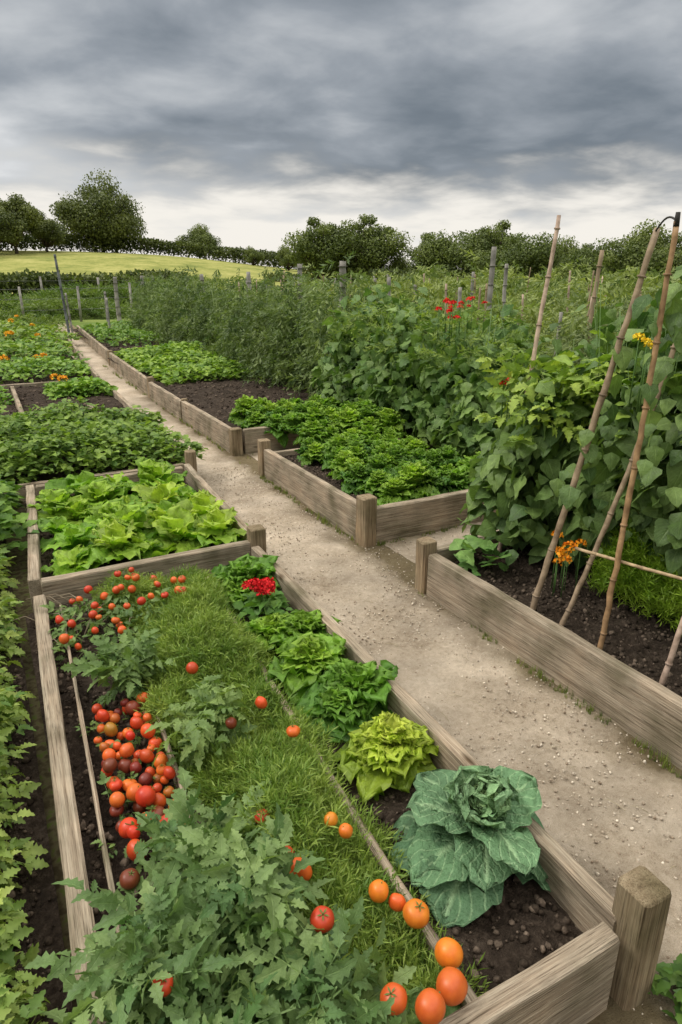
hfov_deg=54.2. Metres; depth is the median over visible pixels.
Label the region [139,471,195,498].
loose leaf lettuce
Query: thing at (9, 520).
spinach patch
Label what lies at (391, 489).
lettuce
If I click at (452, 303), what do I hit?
red bean flower
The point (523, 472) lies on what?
runner bean plants
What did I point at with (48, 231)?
broadleaf tree
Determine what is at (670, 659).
bamboo pole
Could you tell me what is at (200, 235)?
broadleaf tree
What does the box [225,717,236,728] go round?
tomato
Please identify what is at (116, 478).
loose leaf lettuce
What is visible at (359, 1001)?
tomato plant
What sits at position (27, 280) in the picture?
hedge
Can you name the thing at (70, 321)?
fence post
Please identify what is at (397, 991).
tomato
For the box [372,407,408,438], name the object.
lettuce
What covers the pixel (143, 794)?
tomato pile
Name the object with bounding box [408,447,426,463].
lettuce
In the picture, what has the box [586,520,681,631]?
parsley row
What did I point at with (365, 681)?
lettuce
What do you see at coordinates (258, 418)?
lettuce
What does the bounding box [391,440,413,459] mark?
lettuce
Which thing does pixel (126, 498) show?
loose leaf lettuce
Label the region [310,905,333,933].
tomato
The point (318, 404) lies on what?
lettuce
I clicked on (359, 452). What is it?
lettuce
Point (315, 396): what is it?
lettuce
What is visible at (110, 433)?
potato patch
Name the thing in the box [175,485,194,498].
loose leaf lettuce
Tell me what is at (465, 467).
lettuce
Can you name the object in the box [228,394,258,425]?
lettuce
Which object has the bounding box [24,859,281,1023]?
tomato plant
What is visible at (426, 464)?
lettuce
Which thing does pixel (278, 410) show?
lettuce
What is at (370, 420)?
lettuce
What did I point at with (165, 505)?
loose leaf lettuce
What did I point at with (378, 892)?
tomato
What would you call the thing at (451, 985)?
tomato
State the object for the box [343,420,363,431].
lettuce
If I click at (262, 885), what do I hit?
tomato plant
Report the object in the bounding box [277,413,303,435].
lettuce
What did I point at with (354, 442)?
lettuce
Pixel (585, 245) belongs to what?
broadleaf tree
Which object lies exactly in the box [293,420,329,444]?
lettuce
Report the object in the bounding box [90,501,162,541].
loose leaf lettuce
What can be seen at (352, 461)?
lettuce
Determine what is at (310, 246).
broadleaf tree
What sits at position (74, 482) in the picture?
loose leaf lettuce
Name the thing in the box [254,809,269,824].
tomato
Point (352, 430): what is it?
lettuce
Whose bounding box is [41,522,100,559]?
loose leaf lettuce
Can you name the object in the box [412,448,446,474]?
lettuce
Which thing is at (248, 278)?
fence post
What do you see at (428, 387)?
cucumber row
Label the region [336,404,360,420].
lettuce
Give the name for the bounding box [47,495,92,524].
loose leaf lettuce
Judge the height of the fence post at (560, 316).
1.504 m
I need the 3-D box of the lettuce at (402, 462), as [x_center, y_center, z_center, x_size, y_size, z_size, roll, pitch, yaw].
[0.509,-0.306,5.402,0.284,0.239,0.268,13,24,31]
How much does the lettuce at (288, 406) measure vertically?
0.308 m
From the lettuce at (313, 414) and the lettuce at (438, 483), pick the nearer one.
the lettuce at (438, 483)
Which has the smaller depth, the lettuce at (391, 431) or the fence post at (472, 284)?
the lettuce at (391, 431)
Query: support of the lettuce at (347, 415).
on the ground
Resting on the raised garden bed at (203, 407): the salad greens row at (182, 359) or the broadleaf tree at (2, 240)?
the salad greens row at (182, 359)
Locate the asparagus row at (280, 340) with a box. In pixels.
[121,251,433,401]
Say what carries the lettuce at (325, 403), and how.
on the raised garden bed at (203, 407)
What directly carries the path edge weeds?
on the gravel path
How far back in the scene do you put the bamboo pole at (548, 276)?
3.67 m
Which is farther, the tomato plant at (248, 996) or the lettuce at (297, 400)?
the lettuce at (297, 400)
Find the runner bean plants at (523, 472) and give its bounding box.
[457,265,681,612]
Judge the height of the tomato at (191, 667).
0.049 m
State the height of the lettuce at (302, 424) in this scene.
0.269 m
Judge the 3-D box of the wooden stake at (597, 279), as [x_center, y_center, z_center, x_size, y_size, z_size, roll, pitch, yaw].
[2.138,-1.258,5.942,0.150,2.004,0.055,0,20,-1]
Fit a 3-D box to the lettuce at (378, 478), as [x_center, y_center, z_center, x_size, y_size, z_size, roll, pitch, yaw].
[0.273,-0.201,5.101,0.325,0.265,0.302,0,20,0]
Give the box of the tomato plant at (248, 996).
[162,951,343,1023]
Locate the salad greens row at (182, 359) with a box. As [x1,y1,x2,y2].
[77,320,264,384]
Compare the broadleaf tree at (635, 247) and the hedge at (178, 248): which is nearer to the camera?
the broadleaf tree at (635, 247)
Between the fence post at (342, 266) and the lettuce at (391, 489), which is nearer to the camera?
the lettuce at (391, 489)
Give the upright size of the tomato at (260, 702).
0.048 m
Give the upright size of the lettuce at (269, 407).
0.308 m
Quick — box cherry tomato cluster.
[40,567,186,669]
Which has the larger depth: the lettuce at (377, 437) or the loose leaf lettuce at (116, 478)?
the lettuce at (377, 437)
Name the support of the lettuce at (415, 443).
on the raised garden bed at (365, 520)
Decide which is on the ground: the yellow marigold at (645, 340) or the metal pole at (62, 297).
the metal pole at (62, 297)
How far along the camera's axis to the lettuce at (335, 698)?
2.54 m
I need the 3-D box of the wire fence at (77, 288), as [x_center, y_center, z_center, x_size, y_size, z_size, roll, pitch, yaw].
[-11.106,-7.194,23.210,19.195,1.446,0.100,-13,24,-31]
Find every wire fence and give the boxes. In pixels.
[0,282,266,321]
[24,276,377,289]
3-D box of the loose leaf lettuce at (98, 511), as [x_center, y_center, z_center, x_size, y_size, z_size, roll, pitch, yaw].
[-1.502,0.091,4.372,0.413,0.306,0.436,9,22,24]
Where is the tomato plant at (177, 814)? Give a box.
[95,766,257,912]
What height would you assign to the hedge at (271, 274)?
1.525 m
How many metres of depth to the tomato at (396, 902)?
1.68 m
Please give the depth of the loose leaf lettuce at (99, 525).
4.07 m
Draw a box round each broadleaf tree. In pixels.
[0,192,41,253]
[0,198,19,250]
[23,211,67,251]
[48,168,148,252]
[174,223,221,258]
[242,245,264,265]
[274,244,298,270]
[281,217,358,285]
[328,226,359,281]
[333,214,414,279]
[382,252,410,274]
[405,232,458,269]
[416,229,503,278]
[459,219,523,275]
[465,231,565,282]
[528,235,579,268]
[552,243,596,290]
[557,237,628,284]
[593,219,681,281]
[626,230,681,277]
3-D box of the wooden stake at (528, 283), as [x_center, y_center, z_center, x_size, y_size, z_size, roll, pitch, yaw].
[4.886,-5.500,17.746,0.159,1.898,0.038,6,21,16]
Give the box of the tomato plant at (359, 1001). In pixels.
[221,895,416,1023]
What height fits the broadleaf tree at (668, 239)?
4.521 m
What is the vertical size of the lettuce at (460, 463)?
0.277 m
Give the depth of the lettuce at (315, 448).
5.90 m
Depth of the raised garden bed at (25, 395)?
8.93 m
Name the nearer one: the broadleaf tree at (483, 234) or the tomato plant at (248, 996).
the tomato plant at (248, 996)
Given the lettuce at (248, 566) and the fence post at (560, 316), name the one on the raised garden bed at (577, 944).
the lettuce at (248, 566)
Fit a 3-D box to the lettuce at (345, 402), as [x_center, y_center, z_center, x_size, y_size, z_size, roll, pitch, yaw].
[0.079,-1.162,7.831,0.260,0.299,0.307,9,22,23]
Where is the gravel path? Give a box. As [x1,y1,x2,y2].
[56,323,681,1023]
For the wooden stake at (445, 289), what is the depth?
7.29 m
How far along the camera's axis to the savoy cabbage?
1.90 m
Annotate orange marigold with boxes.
[0,353,67,386]
[4,314,39,340]
[551,530,586,596]
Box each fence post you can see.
[65,293,73,332]
[104,291,107,321]
[105,298,111,335]
[113,277,121,323]
[200,274,204,291]
[246,272,251,302]
[297,264,303,385]
[338,261,346,311]
[387,277,390,304]
[456,287,461,309]
[469,272,474,302]
[485,247,496,318]
[500,264,508,328]
[554,312,562,354]
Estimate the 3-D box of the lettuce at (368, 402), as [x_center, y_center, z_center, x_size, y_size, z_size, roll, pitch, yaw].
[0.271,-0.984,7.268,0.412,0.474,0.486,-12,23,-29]
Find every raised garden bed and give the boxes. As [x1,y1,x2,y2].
[0,327,98,384]
[0,377,135,425]
[0,429,196,514]
[24,463,266,612]
[25,546,671,1023]
[73,325,315,456]
[257,438,495,547]
[415,536,681,769]
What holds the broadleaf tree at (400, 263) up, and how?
on the ground
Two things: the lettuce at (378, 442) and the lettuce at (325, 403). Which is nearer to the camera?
the lettuce at (378, 442)
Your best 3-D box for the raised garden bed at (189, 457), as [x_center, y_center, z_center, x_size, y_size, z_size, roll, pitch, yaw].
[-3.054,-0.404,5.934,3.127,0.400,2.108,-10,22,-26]
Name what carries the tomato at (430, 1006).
on the raised garden bed at (577, 944)
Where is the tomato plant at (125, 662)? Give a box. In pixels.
[61,627,185,710]
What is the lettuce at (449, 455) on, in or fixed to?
on the raised garden bed at (365, 520)
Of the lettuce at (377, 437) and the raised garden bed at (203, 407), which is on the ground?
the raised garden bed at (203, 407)
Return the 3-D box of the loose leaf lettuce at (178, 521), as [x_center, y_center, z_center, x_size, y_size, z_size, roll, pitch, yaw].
[-0.966,0.184,4.102,0.500,0.408,0.543,17,26,38]
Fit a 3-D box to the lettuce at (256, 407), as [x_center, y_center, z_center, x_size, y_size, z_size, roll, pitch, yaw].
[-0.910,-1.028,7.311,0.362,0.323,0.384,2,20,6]
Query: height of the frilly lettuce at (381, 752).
0.295 m
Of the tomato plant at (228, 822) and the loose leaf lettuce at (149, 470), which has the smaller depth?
the tomato plant at (228, 822)
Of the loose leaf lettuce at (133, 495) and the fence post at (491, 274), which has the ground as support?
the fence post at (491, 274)
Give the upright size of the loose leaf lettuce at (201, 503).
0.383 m
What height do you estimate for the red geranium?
0.228 m
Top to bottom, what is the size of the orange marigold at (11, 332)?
0.496 m
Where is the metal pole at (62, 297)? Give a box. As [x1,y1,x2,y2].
[53,254,71,339]
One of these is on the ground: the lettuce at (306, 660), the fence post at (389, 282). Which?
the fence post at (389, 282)
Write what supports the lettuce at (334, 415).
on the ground
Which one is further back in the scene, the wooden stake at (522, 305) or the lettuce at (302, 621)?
the wooden stake at (522, 305)
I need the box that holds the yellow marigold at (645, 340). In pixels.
[628,332,652,411]
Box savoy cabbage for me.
[384,765,550,927]
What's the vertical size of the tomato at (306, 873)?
0.064 m
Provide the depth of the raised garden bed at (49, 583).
3.83 m
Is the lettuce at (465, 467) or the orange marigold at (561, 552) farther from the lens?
the lettuce at (465, 467)
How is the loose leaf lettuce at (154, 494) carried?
on the raised garden bed at (49, 583)
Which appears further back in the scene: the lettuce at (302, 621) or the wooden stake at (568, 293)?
the wooden stake at (568, 293)
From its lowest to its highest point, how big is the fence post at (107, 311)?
1.150 m
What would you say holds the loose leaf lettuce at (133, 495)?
on the raised garden bed at (49, 583)
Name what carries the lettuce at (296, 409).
on the raised garden bed at (203, 407)
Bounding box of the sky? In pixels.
[0,0,681,268]
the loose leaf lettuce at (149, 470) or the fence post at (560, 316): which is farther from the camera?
the fence post at (560, 316)
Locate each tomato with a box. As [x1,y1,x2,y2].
[119,868,139,889]
[152,977,172,996]
[186,662,197,673]
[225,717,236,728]
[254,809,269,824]
[255,696,266,708]
[286,724,299,737]
[289,857,311,880]
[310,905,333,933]
[324,811,337,826]
[339,823,352,838]
[368,879,388,902]
[380,982,406,1015]
[388,893,406,911]
[403,898,429,928]
[415,988,445,1023]
[434,935,462,967]
[436,967,467,1005]
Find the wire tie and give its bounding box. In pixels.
[655,212,680,230]
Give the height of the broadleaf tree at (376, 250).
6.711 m
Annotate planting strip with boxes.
[0,539,72,1023]
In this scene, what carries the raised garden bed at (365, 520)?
on the ground
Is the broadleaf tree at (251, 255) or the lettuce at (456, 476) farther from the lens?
the broadleaf tree at (251, 255)
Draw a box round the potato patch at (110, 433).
[0,396,208,483]
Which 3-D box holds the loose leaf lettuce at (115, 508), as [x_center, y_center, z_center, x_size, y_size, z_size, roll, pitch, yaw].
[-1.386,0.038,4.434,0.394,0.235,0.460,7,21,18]
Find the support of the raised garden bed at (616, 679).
on the ground
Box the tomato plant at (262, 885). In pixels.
[153,802,350,1018]
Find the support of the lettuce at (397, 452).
on the raised garden bed at (365, 520)
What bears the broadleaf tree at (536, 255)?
on the ground
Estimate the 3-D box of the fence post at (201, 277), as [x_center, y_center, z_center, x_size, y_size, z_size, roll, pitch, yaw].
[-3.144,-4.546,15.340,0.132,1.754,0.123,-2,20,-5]
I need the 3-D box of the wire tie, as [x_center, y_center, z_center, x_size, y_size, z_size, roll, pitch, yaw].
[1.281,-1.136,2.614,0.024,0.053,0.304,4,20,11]
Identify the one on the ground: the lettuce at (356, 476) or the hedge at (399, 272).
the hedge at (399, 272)
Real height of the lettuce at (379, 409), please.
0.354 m
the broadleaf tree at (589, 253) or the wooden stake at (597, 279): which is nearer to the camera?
the wooden stake at (597, 279)
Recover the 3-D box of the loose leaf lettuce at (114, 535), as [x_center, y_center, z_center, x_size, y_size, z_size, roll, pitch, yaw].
[-1.326,0.211,3.955,0.560,0.349,0.508,-11,23,-27]
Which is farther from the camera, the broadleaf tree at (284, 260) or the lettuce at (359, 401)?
the broadleaf tree at (284, 260)
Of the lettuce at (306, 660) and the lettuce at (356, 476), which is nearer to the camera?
the lettuce at (306, 660)
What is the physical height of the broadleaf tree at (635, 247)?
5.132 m
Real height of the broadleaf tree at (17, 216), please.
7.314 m
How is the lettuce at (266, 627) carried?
on the raised garden bed at (577, 944)
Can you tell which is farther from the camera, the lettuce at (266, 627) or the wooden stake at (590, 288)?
the wooden stake at (590, 288)
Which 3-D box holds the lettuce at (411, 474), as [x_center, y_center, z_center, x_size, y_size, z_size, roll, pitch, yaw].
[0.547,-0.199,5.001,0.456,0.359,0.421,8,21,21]
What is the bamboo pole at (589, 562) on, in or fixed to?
on the raised garden bed at (616, 679)
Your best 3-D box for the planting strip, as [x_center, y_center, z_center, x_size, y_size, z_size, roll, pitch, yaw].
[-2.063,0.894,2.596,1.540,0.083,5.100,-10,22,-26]
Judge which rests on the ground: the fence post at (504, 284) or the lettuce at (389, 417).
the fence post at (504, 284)
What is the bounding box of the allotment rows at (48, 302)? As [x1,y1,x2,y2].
[0,248,681,362]
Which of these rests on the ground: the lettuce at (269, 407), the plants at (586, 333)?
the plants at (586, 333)
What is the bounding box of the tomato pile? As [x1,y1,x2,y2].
[72,692,189,874]
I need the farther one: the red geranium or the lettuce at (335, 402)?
the lettuce at (335, 402)
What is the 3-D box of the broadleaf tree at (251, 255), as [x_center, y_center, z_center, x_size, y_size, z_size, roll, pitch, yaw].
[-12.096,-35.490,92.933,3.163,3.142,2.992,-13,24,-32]
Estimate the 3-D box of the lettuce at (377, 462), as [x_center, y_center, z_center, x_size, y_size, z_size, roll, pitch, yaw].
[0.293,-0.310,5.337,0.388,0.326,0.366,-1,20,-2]
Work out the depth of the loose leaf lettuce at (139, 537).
3.99 m
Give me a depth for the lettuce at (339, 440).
5.94 m
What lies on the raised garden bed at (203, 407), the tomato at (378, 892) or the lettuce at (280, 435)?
the lettuce at (280, 435)
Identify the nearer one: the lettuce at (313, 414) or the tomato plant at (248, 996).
the tomato plant at (248, 996)
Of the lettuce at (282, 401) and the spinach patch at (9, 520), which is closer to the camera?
the spinach patch at (9, 520)
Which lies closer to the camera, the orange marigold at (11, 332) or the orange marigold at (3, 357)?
the orange marigold at (3, 357)
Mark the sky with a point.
(248, 121)
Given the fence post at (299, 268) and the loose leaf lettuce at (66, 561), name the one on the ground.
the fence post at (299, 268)
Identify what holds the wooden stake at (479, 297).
on the ground
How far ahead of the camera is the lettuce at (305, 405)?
7.14 m
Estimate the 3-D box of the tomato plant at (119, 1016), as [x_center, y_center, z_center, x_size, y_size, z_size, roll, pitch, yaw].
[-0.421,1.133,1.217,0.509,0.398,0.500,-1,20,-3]
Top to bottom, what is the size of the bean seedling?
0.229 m
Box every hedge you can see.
[0,232,304,269]
[0,268,191,298]
[258,271,375,284]
[362,266,557,284]
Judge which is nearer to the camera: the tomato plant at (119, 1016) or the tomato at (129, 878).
the tomato plant at (119, 1016)
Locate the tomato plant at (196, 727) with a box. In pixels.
[144,675,256,771]
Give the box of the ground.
[0,250,468,1006]
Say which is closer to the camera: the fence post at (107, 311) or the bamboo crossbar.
the bamboo crossbar
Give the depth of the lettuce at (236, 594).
3.43 m
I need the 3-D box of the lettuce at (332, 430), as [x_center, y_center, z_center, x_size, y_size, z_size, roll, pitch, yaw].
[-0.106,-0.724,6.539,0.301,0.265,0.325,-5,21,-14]
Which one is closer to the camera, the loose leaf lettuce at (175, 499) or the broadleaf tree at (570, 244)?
the loose leaf lettuce at (175, 499)
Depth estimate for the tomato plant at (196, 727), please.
2.35 m
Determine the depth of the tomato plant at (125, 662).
2.67 m
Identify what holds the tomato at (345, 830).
on the feathery green herb
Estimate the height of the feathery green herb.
0.348 m
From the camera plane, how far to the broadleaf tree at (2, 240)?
85.05 m
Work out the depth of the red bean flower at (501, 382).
3.81 m
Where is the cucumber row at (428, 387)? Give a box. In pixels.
[309,281,553,458]
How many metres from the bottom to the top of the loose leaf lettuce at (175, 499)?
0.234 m
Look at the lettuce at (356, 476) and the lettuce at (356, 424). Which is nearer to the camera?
the lettuce at (356, 476)
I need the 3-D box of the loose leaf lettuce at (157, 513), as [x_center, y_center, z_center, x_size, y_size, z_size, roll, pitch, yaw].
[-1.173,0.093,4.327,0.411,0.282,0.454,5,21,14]
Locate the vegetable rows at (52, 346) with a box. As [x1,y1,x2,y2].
[0,319,118,404]
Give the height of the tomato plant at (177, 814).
0.357 m
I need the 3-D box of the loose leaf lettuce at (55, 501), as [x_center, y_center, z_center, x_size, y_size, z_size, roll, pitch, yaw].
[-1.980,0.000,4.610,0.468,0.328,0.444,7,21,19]
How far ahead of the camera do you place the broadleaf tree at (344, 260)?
57.30 m
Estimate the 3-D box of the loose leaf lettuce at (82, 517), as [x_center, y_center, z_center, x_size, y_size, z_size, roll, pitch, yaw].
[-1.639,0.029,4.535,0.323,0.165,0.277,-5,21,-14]
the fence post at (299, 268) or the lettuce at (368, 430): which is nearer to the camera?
the lettuce at (368, 430)
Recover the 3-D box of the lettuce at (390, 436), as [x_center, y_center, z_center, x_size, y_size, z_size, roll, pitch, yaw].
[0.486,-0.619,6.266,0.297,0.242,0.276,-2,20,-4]
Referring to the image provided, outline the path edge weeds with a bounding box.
[103,365,681,1023]
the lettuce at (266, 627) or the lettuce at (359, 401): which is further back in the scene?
the lettuce at (359, 401)
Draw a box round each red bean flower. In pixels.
[435,296,487,351]
[499,377,510,428]
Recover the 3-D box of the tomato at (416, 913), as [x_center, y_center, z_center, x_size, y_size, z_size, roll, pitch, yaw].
[0.187,0.992,1.651,0.068,0.068,0.068,-10,22,-26]
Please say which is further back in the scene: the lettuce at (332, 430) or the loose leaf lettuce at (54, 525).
the lettuce at (332, 430)
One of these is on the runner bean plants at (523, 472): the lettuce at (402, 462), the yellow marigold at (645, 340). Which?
the yellow marigold at (645, 340)
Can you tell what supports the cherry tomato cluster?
on the raised garden bed at (577, 944)
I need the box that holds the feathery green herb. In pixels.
[89,563,490,1015]
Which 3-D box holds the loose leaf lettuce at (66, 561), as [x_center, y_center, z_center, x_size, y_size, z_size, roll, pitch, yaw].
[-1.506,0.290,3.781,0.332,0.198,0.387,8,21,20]
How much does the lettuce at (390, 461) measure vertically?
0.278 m
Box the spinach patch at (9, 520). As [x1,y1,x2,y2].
[0,474,39,559]
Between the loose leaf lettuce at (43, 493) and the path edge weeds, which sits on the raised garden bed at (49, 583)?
the loose leaf lettuce at (43, 493)
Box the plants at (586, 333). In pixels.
[523,283,662,379]
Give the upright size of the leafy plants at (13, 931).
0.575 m
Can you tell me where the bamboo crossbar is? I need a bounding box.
[575,547,681,579]
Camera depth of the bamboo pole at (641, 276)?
3.00 m
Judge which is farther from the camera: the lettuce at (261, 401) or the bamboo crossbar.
the lettuce at (261, 401)
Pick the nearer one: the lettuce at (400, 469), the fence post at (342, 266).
the lettuce at (400, 469)
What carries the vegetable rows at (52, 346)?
on the raised garden bed at (94, 374)
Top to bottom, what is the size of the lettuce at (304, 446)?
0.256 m
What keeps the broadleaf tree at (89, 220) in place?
on the ground
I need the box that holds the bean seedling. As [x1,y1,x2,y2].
[449,535,511,575]
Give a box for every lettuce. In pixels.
[21,487,87,523]
[35,489,75,505]
[36,516,79,548]
[40,544,100,575]
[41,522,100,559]
[45,470,103,495]
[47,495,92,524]
[75,477,131,505]
[76,518,155,569]
[77,505,97,520]
[83,498,128,522]
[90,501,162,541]
[92,519,133,549]
[94,471,139,490]
[108,502,151,529]
[113,494,142,503]
[114,481,138,499]
[114,531,162,558]
[120,457,184,493]
[129,480,193,505]
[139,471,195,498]
[140,500,171,515]
[141,506,167,539]
[150,505,223,557]
[168,489,204,506]
[170,490,248,528]
[172,505,246,548]
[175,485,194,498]
[211,553,281,610]
[217,578,263,612]
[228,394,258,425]
[239,411,267,427]
[241,404,271,428]
[244,397,271,417]
[244,611,297,652]
[260,413,287,448]
[262,402,278,412]
[266,406,286,420]
[267,631,347,706]
[268,609,341,647]
[276,398,288,406]
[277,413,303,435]
[281,401,295,412]
[287,403,303,413]
[288,397,303,404]
[293,420,312,443]
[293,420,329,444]
[294,437,315,461]
[295,658,398,742]
[296,401,328,421]
[296,406,331,436]
[300,441,324,466]
[306,400,324,409]
[306,680,378,742]
[309,393,328,402]
[315,398,335,408]
[319,424,338,439]
[319,433,350,458]
[320,418,332,428]
[321,446,346,470]
[325,406,337,417]
[326,450,357,479]
[327,396,340,406]
[328,411,338,424]
[331,406,360,433]
[331,711,438,805]
[335,457,364,481]
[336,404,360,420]
[339,446,370,465]
[339,462,369,494]
[340,400,353,406]
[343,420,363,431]
[343,427,363,436]
[344,439,370,456]
[346,433,369,446]
[352,398,371,407]
[356,399,376,408]
[356,424,381,446]
[356,469,393,497]
[357,405,377,420]
[359,416,383,434]
[364,433,385,444]
[365,453,397,475]
[367,439,382,455]
[369,440,392,456]
[370,406,386,429]
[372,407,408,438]
[377,478,413,505]
[381,453,398,467]
[382,428,401,437]
[382,434,397,440]
[385,445,410,465]
[386,437,406,448]
[388,461,439,499]
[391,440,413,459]
[392,463,409,476]
[395,460,410,469]
[403,435,415,444]
[405,438,429,452]
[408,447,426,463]
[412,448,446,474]
[413,459,437,489]
[417,468,451,496]
[437,463,454,487]
[438,445,463,467]
[440,467,469,491]
[456,455,471,482]
[458,451,480,484]
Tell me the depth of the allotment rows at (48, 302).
19.23 m
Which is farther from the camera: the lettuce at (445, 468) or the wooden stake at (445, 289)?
the wooden stake at (445, 289)
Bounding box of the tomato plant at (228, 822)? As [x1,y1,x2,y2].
[163,774,316,871]
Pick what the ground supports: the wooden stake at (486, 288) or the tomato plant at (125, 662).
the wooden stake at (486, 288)
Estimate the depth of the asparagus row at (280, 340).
10.39 m
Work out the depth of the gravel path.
2.96 m
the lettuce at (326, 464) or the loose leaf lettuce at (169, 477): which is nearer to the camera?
the loose leaf lettuce at (169, 477)
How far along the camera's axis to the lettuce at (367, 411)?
6.96 m
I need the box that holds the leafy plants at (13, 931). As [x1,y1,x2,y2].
[0,544,60,1023]
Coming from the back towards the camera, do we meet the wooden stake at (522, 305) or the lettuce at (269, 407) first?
the wooden stake at (522, 305)
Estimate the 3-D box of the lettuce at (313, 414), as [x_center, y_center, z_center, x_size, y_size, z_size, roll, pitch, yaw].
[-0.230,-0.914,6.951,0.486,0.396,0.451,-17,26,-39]
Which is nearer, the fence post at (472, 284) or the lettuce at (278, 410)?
the lettuce at (278, 410)
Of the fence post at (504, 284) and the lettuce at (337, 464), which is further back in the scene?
the fence post at (504, 284)
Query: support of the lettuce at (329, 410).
on the raised garden bed at (203, 407)
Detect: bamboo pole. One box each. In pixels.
[497,215,560,552]
[530,227,660,610]
[559,343,675,626]
[597,221,678,649]
[659,617,681,685]
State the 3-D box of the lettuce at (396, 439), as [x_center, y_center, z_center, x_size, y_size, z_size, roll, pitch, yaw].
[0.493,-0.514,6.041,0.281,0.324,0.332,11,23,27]
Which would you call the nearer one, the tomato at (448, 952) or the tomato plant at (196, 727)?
the tomato at (448, 952)
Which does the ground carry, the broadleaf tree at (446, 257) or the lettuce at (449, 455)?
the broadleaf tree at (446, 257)
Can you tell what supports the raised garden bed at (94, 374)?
on the ground
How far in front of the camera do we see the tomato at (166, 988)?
1.34 m
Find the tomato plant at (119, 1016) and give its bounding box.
[41,1000,222,1023]
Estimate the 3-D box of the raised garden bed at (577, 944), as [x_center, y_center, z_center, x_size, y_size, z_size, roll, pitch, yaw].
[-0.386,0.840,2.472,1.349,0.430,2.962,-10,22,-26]
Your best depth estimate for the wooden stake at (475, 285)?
16.39 m
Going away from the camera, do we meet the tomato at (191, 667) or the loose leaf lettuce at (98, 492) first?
the tomato at (191, 667)
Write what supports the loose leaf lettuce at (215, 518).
on the raised garden bed at (49, 583)
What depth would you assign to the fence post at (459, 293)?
8.55 m
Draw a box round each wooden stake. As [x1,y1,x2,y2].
[444,284,447,337]
[474,274,475,299]
[477,288,480,323]
[483,284,487,318]
[521,294,523,320]
[524,267,530,306]
[566,271,570,311]
[583,250,603,356]
[587,271,594,308]
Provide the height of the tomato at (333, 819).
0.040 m
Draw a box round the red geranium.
[232,577,292,620]
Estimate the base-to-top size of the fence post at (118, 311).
1.623 m
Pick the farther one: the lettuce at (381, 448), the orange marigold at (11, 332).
the orange marigold at (11, 332)
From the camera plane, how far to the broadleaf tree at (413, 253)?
52.83 m
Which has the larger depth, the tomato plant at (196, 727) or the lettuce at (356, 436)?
the lettuce at (356, 436)
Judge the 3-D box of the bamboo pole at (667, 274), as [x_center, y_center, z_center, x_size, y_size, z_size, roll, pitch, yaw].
[1.213,-0.210,2.757,0.035,1.829,0.141,18,27,41]

